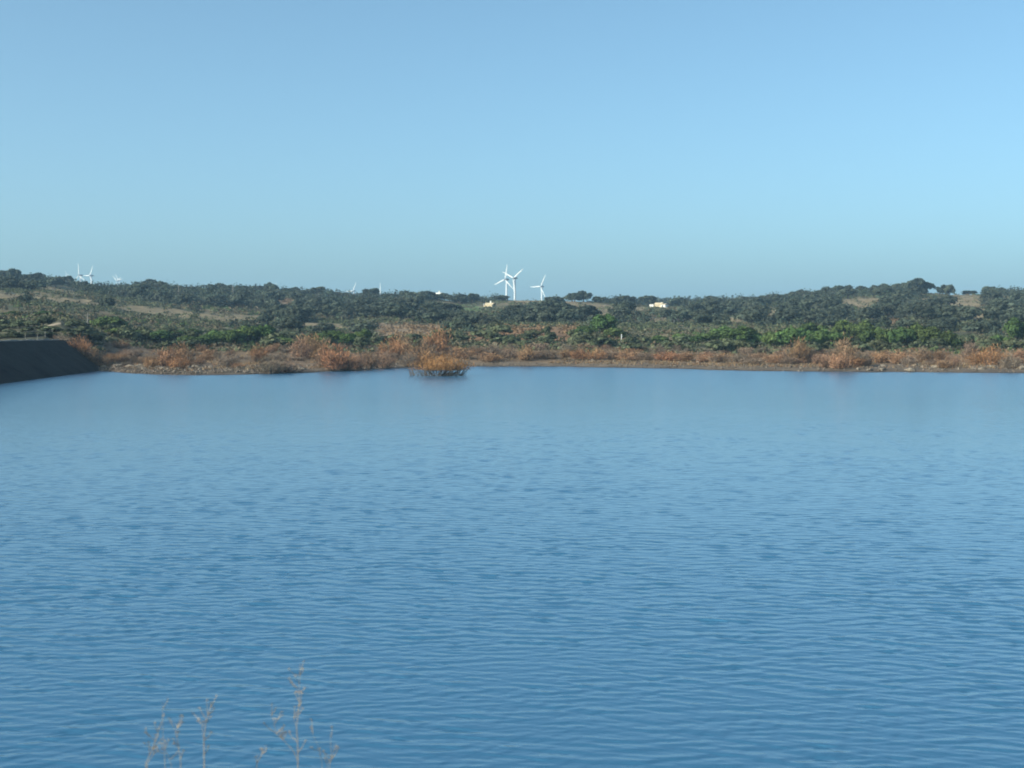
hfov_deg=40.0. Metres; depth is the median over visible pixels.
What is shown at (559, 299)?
oak tree
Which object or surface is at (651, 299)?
oak tree
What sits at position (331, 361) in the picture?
tamarisk
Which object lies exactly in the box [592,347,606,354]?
dry bush
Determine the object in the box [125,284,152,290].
oak tree
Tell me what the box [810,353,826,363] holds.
tamarisk
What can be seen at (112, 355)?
dry bush
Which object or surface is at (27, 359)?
dam
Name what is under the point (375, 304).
oak tree
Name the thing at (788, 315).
oak tree
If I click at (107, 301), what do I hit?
oak tree
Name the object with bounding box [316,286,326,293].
oak tree
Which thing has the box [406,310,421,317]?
oak tree
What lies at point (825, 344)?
heath shrub
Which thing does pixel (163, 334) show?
bush
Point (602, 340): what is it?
heath shrub
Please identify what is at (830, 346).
heath shrub
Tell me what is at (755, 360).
dry bush
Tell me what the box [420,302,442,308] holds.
oak tree
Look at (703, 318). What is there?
oak tree
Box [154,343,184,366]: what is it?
tamarisk
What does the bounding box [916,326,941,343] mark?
pine tree
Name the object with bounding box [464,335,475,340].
heath shrub
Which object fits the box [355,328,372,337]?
pine tree
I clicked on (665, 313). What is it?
oak tree
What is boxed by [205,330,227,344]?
pine tree
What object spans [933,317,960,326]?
oak tree
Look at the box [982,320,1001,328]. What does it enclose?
oak tree
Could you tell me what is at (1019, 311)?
oak tree
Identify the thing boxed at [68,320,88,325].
heath shrub
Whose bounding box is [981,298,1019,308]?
oak tree
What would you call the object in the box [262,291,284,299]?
oak tree
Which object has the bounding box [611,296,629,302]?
oak tree
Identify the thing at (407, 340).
tamarisk
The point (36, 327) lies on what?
heath shrub
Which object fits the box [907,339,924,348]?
heath shrub
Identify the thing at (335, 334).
pine tree
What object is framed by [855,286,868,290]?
oak tree
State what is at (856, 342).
heath shrub
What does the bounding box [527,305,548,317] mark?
oak tree
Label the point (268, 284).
oak tree
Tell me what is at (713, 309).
oak tree
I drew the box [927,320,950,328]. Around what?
oak tree
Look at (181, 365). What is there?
tamarisk
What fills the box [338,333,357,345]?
bush
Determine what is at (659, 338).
pine tree
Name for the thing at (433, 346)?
tamarisk
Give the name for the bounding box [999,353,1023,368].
tamarisk
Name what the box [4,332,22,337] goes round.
heath shrub
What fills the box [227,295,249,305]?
oak tree
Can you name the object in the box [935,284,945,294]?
oak tree
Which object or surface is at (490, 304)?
tan house
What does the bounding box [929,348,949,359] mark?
tamarisk
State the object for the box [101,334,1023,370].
dry grass
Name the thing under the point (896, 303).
oak tree
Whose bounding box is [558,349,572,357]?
tamarisk
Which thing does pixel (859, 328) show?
pine tree
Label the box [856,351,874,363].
tamarisk
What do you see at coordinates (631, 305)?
oak tree
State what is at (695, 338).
pine tree
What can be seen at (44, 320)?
heath shrub
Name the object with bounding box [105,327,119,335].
pine tree
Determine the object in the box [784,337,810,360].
tamarisk
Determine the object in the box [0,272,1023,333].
woodland
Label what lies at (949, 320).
oak tree
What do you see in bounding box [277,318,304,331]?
oak tree
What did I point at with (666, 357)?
tamarisk
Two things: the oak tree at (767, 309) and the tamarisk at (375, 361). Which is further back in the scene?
the oak tree at (767, 309)
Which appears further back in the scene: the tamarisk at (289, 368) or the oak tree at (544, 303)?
the oak tree at (544, 303)
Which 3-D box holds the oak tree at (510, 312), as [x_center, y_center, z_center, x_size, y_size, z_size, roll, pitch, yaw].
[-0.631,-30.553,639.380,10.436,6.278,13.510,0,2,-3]
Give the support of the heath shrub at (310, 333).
on the terrain at (155, 310)
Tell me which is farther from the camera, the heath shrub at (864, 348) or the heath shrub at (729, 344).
the heath shrub at (864, 348)
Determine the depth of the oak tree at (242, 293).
829.95 m
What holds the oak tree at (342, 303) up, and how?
on the terrain at (155, 310)
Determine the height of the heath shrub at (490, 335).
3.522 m
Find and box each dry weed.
[143,698,184,767]
[192,695,216,767]
[255,660,305,764]
[309,718,338,767]
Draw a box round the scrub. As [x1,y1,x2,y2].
[0,284,1023,354]
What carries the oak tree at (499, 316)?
on the terrain at (155, 310)
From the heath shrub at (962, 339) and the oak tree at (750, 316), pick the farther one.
the oak tree at (750, 316)
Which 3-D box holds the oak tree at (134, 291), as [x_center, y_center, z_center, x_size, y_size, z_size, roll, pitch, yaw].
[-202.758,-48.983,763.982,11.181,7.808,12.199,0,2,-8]
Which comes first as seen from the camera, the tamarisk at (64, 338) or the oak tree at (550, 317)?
the tamarisk at (64, 338)
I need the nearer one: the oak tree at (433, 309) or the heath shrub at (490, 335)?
the heath shrub at (490, 335)
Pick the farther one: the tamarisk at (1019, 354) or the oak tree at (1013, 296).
the oak tree at (1013, 296)
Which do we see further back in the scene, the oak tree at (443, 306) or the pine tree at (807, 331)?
the oak tree at (443, 306)
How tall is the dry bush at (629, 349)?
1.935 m
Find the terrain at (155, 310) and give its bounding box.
[0,284,1023,374]
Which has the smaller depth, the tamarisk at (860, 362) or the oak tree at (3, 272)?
the tamarisk at (860, 362)
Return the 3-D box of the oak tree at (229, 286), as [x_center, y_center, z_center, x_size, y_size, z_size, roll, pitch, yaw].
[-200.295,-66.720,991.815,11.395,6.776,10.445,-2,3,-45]
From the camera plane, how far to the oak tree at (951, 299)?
790.70 m
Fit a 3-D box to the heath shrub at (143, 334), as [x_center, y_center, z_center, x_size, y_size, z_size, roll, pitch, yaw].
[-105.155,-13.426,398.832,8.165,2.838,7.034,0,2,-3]
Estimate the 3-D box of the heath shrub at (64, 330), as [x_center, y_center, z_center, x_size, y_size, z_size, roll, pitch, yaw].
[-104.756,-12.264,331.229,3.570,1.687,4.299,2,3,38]
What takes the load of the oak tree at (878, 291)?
on the terrain at (155, 310)
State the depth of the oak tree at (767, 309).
708.03 m
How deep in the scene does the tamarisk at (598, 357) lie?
346.04 m
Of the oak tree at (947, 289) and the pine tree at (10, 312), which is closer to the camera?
the pine tree at (10, 312)
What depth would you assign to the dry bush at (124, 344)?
362.48 m
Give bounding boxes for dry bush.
[99,353,121,362]
[110,340,131,347]
[112,353,132,361]
[115,355,141,362]
[120,349,135,357]
[125,347,143,356]
[138,355,152,361]
[141,356,161,366]
[190,358,209,363]
[193,352,216,360]
[194,343,209,351]
[201,349,218,353]
[211,351,222,357]
[230,362,247,366]
[247,354,277,362]
[263,344,275,352]
[266,342,282,351]
[267,359,290,365]
[274,352,288,360]
[275,347,294,352]
[287,355,308,360]
[363,344,380,348]
[379,351,399,359]
[382,349,400,357]
[464,344,487,354]
[503,342,515,348]
[530,342,547,349]
[560,344,579,350]
[578,342,590,348]
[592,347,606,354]
[601,347,617,353]
[621,347,643,352]
[626,355,638,360]
[649,348,668,353]
[669,345,689,351]
[695,348,721,353]
[707,352,727,362]
[736,357,768,363]
[737,347,753,353]
[751,345,771,353]
[772,350,793,358]
[815,347,826,353]
[823,348,838,354]
[856,350,877,357]
[859,357,874,365]
[929,359,957,366]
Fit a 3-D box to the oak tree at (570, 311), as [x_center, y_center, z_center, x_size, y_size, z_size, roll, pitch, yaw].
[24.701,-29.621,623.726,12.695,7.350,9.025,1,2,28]
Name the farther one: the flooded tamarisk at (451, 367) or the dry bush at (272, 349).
the dry bush at (272, 349)
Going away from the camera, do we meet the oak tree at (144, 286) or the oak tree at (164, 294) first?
the oak tree at (164, 294)
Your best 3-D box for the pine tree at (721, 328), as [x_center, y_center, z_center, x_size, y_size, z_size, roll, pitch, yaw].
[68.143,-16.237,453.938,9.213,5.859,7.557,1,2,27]
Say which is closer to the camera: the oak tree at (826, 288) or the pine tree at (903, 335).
the pine tree at (903, 335)
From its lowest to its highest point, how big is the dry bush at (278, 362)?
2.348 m
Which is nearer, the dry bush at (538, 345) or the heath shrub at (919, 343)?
the dry bush at (538, 345)
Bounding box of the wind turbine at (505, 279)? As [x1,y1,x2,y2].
[496,267,512,295]
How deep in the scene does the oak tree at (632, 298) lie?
969.19 m
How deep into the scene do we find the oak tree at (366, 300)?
790.07 m
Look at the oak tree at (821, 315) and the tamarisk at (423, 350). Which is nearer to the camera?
the tamarisk at (423, 350)
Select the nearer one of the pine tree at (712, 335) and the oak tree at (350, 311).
the pine tree at (712, 335)
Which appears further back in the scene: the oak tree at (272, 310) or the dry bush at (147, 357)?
the oak tree at (272, 310)
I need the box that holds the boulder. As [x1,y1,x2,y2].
[905,367,915,370]
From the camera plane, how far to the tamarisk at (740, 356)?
325.55 m
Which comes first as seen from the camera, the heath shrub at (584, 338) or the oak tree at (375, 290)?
the heath shrub at (584, 338)
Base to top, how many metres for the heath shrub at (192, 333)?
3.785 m
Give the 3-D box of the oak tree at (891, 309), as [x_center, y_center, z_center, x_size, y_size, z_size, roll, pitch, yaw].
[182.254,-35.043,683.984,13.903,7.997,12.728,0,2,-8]
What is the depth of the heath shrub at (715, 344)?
381.31 m
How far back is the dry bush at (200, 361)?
307.30 m
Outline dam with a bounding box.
[0,339,102,383]
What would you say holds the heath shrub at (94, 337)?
on the terrain at (155, 310)
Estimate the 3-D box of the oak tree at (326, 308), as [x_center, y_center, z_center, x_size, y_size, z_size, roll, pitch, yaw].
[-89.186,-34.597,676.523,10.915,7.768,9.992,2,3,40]
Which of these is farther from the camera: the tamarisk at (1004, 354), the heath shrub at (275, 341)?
the heath shrub at (275, 341)
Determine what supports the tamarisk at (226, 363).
on the terrain at (155, 310)
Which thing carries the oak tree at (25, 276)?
on the terrain at (155, 310)
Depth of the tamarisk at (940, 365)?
293.78 m
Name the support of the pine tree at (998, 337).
on the terrain at (155, 310)
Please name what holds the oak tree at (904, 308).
on the terrain at (155, 310)
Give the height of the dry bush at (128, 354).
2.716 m
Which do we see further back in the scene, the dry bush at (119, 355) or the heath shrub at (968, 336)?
the heath shrub at (968, 336)
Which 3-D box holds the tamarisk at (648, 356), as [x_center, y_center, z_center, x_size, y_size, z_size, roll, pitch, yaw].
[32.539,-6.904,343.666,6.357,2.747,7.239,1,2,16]
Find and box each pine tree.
[1,311,26,315]
[32,310,65,315]
[89,316,134,329]
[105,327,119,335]
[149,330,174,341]
[176,335,195,341]
[190,328,203,334]
[192,333,219,343]
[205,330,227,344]
[218,329,247,345]
[236,325,258,340]
[250,324,275,338]
[278,338,300,344]
[312,330,342,340]
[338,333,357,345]
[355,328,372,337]
[574,325,595,333]
[589,313,618,332]
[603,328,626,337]
[651,335,668,342]
[671,333,687,339]
[689,335,706,341]
[696,330,721,340]
[709,325,731,331]
[718,326,760,340]
[745,332,762,344]
[761,330,779,348]
[774,325,810,347]
[797,321,828,331]
[798,327,813,333]
[805,329,843,347]
[830,320,854,338]
[834,330,850,341]
[848,319,873,337]
[858,326,886,348]
[873,329,897,343]
[885,326,916,346]
[905,322,927,341]
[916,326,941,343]
[937,330,957,349]
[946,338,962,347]
[988,334,1011,348]
[1002,316,1023,339]
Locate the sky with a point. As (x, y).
(661, 149)
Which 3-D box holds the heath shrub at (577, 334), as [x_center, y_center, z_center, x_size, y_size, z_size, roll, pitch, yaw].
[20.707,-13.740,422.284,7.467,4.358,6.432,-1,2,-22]
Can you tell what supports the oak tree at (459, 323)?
on the terrain at (155, 310)
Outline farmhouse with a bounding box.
[649,302,668,306]
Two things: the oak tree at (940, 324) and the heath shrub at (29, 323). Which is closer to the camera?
the heath shrub at (29, 323)
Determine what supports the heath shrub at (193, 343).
on the terrain at (155, 310)
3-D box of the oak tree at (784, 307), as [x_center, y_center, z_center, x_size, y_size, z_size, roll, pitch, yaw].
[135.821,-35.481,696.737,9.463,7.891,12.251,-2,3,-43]
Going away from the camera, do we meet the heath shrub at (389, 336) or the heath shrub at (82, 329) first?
the heath shrub at (82, 329)
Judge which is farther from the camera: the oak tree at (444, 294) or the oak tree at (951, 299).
the oak tree at (444, 294)
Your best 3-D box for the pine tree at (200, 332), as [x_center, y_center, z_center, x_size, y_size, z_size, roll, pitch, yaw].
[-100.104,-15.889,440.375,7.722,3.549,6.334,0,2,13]
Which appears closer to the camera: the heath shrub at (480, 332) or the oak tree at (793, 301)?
the heath shrub at (480, 332)
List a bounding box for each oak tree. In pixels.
[0,270,8,277]
[4,279,25,287]
[6,268,21,278]
[20,274,42,281]
[21,281,46,289]
[46,277,66,286]
[62,275,73,285]
[94,297,115,306]
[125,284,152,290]
[128,287,148,298]
[141,279,157,285]
[151,291,172,300]
[175,294,198,303]
[205,295,226,305]
[215,283,226,289]
[220,285,232,290]
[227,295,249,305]
[231,291,252,298]
[256,313,274,321]
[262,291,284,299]
[262,306,284,318]
[264,282,271,288]
[265,299,280,306]
[269,284,279,290]
[269,304,294,316]
[277,307,305,315]
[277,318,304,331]
[279,306,313,317]
[283,313,309,322]
[288,290,305,297]
[288,300,310,305]
[301,303,323,315]
[307,298,330,305]
[309,287,319,294]
[312,323,335,331]
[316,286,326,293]
[316,304,335,317]
[320,297,337,303]
[327,306,355,315]
[331,301,351,306]
[350,322,376,331]
[351,297,374,306]
[353,307,372,317]
[359,288,373,296]
[366,301,391,307]
[370,304,390,316]
[372,288,379,296]
[380,305,413,318]
[390,298,405,303]
[395,302,413,308]
[403,297,425,305]
[406,302,419,310]
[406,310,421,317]
[408,292,430,299]
[419,311,449,321]
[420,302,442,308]
[421,291,437,295]
[421,308,446,317]
[429,295,438,299]
[433,303,464,311]
[438,293,450,299]
[445,311,468,321]
[449,294,467,303]
[452,314,471,321]
[452,320,476,328]
[467,293,479,301]
[468,313,486,323]
[490,313,508,322]
[494,295,509,300]
[500,310,519,315]
[504,304,524,309]
[515,313,536,321]
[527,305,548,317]
[531,301,551,306]
[537,307,559,314]
[538,313,557,322]
[544,300,557,303]
[545,296,565,302]
[549,302,577,308]
[556,312,573,320]
[558,309,580,318]
[566,292,582,301]
[571,305,601,316]
[578,290,592,301]
[607,306,631,315]
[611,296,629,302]
[612,302,637,310]
[619,295,638,301]
[638,295,657,304]
[659,309,676,318]
[667,297,690,305]
[676,308,696,320]
[684,303,705,309]
[691,314,714,323]
[692,308,713,316]
[700,300,719,306]
[702,296,722,302]
[704,305,723,313]
[705,304,726,309]
[722,300,741,306]
[724,306,742,314]
[731,309,766,322]
[741,308,767,320]
[748,297,771,304]
[751,304,772,313]
[768,294,788,301]
[769,310,803,323]
[775,305,799,313]
[788,298,804,304]
[794,289,808,295]
[795,303,810,310]
[797,298,821,305]
[805,312,827,320]
[818,309,845,318]
[819,299,838,308]
[820,286,830,292]
[820,318,839,326]
[822,306,849,316]
[830,305,853,313]
[832,285,846,291]
[836,288,858,298]
[854,306,882,317]
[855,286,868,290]
[869,317,891,327]
[870,298,906,305]
[872,286,893,296]
[878,283,891,288]
[878,304,898,317]
[879,301,902,305]
[891,283,899,290]
[891,292,917,300]
[894,318,915,326]
[896,282,911,289]
[896,289,916,294]
[896,305,913,316]
[903,280,917,288]
[906,286,928,294]
[911,306,937,317]
[912,278,925,287]
[915,298,942,303]
[916,301,941,309]
[921,282,936,288]
[925,318,955,330]
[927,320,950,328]
[933,305,960,317]
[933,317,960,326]
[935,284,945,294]
[939,295,959,304]
[943,284,955,294]
[954,305,985,318]
[961,290,977,294]
[963,322,996,333]
[980,286,996,293]
[980,291,1000,299]
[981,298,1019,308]
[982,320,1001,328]
[983,308,1004,319]
[987,302,1007,309]
[998,313,1022,321]
[1004,307,1023,312]
[1008,292,1023,300]
[1010,308,1023,321]
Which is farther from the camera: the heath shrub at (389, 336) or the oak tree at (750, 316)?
the oak tree at (750, 316)
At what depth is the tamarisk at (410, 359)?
324.11 m
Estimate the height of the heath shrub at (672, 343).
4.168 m
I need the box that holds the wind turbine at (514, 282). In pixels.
[503,269,522,299]
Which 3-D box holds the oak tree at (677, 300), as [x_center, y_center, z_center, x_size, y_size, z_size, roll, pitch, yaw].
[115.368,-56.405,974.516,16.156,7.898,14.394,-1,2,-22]
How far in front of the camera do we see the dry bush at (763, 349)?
377.18 m
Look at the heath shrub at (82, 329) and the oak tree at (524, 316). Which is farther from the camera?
the oak tree at (524, 316)
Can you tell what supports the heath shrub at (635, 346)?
on the terrain at (155, 310)
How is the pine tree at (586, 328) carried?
on the terrain at (155, 310)
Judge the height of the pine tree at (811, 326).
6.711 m
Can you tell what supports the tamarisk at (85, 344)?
on the terrain at (155, 310)
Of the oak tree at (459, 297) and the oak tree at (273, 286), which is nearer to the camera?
the oak tree at (459, 297)
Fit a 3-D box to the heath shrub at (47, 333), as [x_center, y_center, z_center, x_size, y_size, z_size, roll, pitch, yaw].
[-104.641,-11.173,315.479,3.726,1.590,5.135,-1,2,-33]
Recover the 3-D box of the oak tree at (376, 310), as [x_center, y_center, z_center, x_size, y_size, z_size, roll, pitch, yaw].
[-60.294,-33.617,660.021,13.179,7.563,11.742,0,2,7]
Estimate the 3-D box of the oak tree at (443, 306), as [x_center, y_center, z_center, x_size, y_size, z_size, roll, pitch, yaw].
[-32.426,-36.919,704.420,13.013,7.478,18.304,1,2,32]
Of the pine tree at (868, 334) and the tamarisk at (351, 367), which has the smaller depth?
the tamarisk at (351, 367)
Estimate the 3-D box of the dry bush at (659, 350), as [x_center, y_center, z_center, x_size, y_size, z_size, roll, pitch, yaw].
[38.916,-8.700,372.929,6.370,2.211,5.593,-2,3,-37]
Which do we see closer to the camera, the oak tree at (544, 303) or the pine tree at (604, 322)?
the pine tree at (604, 322)
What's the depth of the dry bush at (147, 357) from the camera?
309.98 m
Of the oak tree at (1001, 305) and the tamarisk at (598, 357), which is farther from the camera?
the oak tree at (1001, 305)
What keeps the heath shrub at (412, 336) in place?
on the terrain at (155, 310)
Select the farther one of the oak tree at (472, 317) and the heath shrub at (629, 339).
the oak tree at (472, 317)
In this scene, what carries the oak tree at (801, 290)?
on the terrain at (155, 310)
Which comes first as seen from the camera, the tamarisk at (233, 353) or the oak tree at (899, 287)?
the tamarisk at (233, 353)
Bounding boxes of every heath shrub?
[0,318,13,323]
[0,335,23,337]
[1,329,16,332]
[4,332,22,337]
[11,320,26,328]
[19,327,36,331]
[20,332,39,336]
[23,320,40,326]
[30,325,50,329]
[34,316,56,321]
[36,317,53,324]
[36,331,54,335]
[37,326,61,331]
[59,328,75,332]
[63,331,87,336]
[64,322,77,326]
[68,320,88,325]
[74,328,92,331]
[78,325,94,331]
[86,333,104,341]
[87,330,105,337]
[91,346,105,350]
[101,323,120,331]
[116,325,133,334]
[117,329,139,341]
[136,326,149,330]
[138,332,149,338]
[143,330,152,340]
[160,327,178,331]
[160,341,181,346]
[171,332,187,340]
[184,330,200,336]
[184,340,210,347]
[259,333,283,344]
[265,337,286,345]
[305,331,320,338]
[320,336,338,345]
[352,336,369,345]
[370,337,387,341]
[381,334,403,341]
[404,334,426,340]
[414,337,428,344]
[430,331,453,339]
[446,330,461,333]
[448,333,465,340]
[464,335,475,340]
[470,329,490,338]
[484,332,495,339]
[490,324,512,334]
[490,336,504,343]
[503,334,520,344]
[503,338,518,343]
[517,333,535,339]
[517,340,532,344]
[522,329,543,335]
[536,336,554,342]
[540,326,550,332]
[544,331,557,338]
[566,329,575,334]
[567,331,589,339]
[574,334,593,343]
[587,335,612,345]
[621,343,642,350]
[623,336,639,342]
[640,337,651,343]
[660,340,669,345]
[663,340,686,349]
[673,334,691,342]
[674,337,685,343]
[706,340,723,351]
[721,341,735,350]
[722,338,734,342]
[733,340,757,350]
[798,341,820,348]
[807,343,822,352]
[820,340,836,349]
[827,341,854,348]
[847,344,874,351]
[850,333,859,339]
[850,339,867,344]
[867,339,891,351]
[891,342,905,348]
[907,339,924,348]
[925,338,946,347]
[947,343,969,348]
[959,334,974,340]
[959,336,970,344]
[972,343,992,350]
[975,338,1004,349]
[1002,338,1023,348]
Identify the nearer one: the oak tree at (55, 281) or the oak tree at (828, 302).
the oak tree at (828, 302)
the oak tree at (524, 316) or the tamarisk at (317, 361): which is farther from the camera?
the oak tree at (524, 316)
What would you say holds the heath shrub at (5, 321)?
on the terrain at (155, 310)
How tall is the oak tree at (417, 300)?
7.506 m
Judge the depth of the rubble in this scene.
289.25 m
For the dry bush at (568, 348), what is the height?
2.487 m
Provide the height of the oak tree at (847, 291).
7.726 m
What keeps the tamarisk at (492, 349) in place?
on the terrain at (155, 310)
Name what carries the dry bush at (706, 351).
on the terrain at (155, 310)
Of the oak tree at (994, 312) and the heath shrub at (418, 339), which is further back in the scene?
the oak tree at (994, 312)
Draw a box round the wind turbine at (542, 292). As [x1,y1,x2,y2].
[533,276,544,299]
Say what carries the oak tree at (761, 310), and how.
on the terrain at (155, 310)
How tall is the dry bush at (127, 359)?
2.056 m
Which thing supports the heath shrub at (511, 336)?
on the terrain at (155, 310)
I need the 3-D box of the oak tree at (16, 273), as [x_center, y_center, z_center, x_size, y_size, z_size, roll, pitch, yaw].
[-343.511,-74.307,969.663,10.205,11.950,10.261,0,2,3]
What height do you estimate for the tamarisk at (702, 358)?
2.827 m
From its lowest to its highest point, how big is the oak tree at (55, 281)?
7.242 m
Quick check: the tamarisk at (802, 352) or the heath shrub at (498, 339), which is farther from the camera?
the heath shrub at (498, 339)
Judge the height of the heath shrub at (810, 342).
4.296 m
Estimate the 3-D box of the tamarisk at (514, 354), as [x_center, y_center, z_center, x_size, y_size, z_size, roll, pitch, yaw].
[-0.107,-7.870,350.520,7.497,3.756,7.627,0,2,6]
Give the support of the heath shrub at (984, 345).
on the terrain at (155, 310)
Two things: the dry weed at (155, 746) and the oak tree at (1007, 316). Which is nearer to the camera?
the dry weed at (155, 746)
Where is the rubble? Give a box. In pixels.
[96,355,1022,373]
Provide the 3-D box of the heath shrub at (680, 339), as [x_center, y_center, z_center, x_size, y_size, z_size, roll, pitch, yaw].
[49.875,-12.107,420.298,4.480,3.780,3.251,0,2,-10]
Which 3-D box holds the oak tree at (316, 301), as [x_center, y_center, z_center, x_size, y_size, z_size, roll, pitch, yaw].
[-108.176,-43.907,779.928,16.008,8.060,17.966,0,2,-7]
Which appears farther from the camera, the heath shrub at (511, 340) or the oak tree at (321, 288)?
the oak tree at (321, 288)
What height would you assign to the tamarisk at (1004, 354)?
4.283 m
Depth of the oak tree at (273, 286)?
987.64 m
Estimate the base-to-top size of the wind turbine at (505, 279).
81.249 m
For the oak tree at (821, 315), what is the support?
on the terrain at (155, 310)
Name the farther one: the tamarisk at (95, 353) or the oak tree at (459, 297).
the oak tree at (459, 297)
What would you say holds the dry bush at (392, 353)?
on the terrain at (155, 310)
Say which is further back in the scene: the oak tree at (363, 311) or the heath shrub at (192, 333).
the oak tree at (363, 311)
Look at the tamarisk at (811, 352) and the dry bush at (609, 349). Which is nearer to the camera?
the tamarisk at (811, 352)
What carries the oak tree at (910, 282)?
on the terrain at (155, 310)
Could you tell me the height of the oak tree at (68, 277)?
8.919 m
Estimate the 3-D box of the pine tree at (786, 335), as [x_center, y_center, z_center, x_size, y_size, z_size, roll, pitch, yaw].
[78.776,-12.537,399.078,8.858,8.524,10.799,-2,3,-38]
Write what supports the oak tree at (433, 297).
on the terrain at (155, 310)
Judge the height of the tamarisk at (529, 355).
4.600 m
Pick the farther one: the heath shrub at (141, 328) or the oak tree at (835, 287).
the oak tree at (835, 287)
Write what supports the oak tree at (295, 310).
on the terrain at (155, 310)
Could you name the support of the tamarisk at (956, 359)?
on the terrain at (155, 310)
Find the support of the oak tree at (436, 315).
on the terrain at (155, 310)
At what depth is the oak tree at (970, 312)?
622.71 m
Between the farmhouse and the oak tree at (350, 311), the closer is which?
the oak tree at (350, 311)
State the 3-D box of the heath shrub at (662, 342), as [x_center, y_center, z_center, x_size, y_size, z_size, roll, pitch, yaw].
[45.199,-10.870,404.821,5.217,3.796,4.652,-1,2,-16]
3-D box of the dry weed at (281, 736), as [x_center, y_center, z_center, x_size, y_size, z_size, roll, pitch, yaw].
[-0.467,1.152,2.904,0.111,1.177,0.145,0,2,0]
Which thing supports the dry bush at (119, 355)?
on the terrain at (155, 310)
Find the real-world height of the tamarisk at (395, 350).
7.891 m
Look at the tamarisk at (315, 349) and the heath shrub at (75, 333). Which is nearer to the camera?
the heath shrub at (75, 333)
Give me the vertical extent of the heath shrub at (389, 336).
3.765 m
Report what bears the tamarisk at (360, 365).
on the terrain at (155, 310)
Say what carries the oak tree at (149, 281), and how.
on the terrain at (155, 310)
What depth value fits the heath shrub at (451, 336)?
414.09 m
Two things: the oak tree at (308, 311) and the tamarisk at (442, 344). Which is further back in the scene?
the oak tree at (308, 311)
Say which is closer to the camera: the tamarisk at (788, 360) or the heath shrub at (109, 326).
the tamarisk at (788, 360)
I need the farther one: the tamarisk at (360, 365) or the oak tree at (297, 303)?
the oak tree at (297, 303)
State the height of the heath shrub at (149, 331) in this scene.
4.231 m
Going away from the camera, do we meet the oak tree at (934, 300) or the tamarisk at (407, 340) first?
the tamarisk at (407, 340)
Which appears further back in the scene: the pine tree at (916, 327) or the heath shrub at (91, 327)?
the pine tree at (916, 327)
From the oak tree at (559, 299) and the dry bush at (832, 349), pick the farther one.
the oak tree at (559, 299)
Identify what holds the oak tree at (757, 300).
on the terrain at (155, 310)
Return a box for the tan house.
[483,301,495,306]
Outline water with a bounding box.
[0,366,1023,767]
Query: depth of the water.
47.58 m
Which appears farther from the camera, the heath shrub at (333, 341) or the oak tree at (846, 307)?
the oak tree at (846, 307)
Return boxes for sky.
[0,0,1023,301]
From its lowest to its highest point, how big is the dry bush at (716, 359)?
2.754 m
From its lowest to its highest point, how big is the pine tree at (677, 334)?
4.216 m
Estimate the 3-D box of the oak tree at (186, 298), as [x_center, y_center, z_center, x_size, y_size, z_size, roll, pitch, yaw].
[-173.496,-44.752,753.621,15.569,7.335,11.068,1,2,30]
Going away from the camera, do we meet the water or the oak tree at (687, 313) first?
the water
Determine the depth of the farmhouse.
935.71 m
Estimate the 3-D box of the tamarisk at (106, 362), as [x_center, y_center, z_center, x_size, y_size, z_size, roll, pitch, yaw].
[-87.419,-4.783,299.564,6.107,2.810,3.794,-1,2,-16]
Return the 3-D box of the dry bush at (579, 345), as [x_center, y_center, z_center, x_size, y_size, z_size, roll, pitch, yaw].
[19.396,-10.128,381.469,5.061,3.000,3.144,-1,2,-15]
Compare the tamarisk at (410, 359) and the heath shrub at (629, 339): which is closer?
the tamarisk at (410, 359)
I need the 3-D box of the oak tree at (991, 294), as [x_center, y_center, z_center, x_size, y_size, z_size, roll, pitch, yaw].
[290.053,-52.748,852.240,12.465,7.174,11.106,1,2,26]
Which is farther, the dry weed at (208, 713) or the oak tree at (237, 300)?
the oak tree at (237, 300)
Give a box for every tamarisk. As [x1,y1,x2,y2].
[54,332,77,345]
[67,335,93,354]
[78,345,105,362]
[92,356,114,365]
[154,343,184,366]
[165,356,192,368]
[175,341,197,364]
[214,353,242,365]
[225,349,236,357]
[249,342,269,361]
[254,358,285,372]
[275,357,306,372]
[287,333,318,358]
[296,330,327,357]
[311,351,335,366]
[318,339,353,370]
[335,356,358,370]
[349,353,368,368]
[357,348,383,368]
[377,349,397,368]
[378,334,406,358]
[389,332,416,353]
[396,351,416,366]
[401,341,437,364]
[407,352,474,375]
[412,338,439,352]
[421,326,454,351]
[446,346,474,358]
[472,351,505,361]
[481,342,511,357]
[501,346,520,357]
[517,345,537,359]
[532,349,546,358]
[540,349,560,358]
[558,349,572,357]
[567,347,585,359]
[581,350,608,359]
[601,349,626,358]
[612,350,637,359]
[634,351,656,359]
[653,350,679,360]
[668,351,695,360]
[691,352,715,361]
[708,353,730,362]
[729,351,752,362]
[761,353,786,363]
[779,356,800,363]
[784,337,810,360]
[801,341,817,361]
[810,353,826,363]
[817,352,840,367]
[825,351,853,368]
[830,332,860,366]
[848,356,865,365]
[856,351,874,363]
[871,350,896,362]
[879,349,918,363]
[898,355,916,364]
[909,346,940,361]
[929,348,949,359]
[936,360,952,367]
[945,355,961,365]
[960,339,981,357]
[963,348,991,364]
[978,343,1009,364]
[996,348,1011,360]
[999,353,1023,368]
[1009,347,1023,360]
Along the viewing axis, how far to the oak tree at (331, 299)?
804.32 m
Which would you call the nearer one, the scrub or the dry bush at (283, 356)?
the dry bush at (283, 356)
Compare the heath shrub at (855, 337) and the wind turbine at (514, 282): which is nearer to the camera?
the heath shrub at (855, 337)

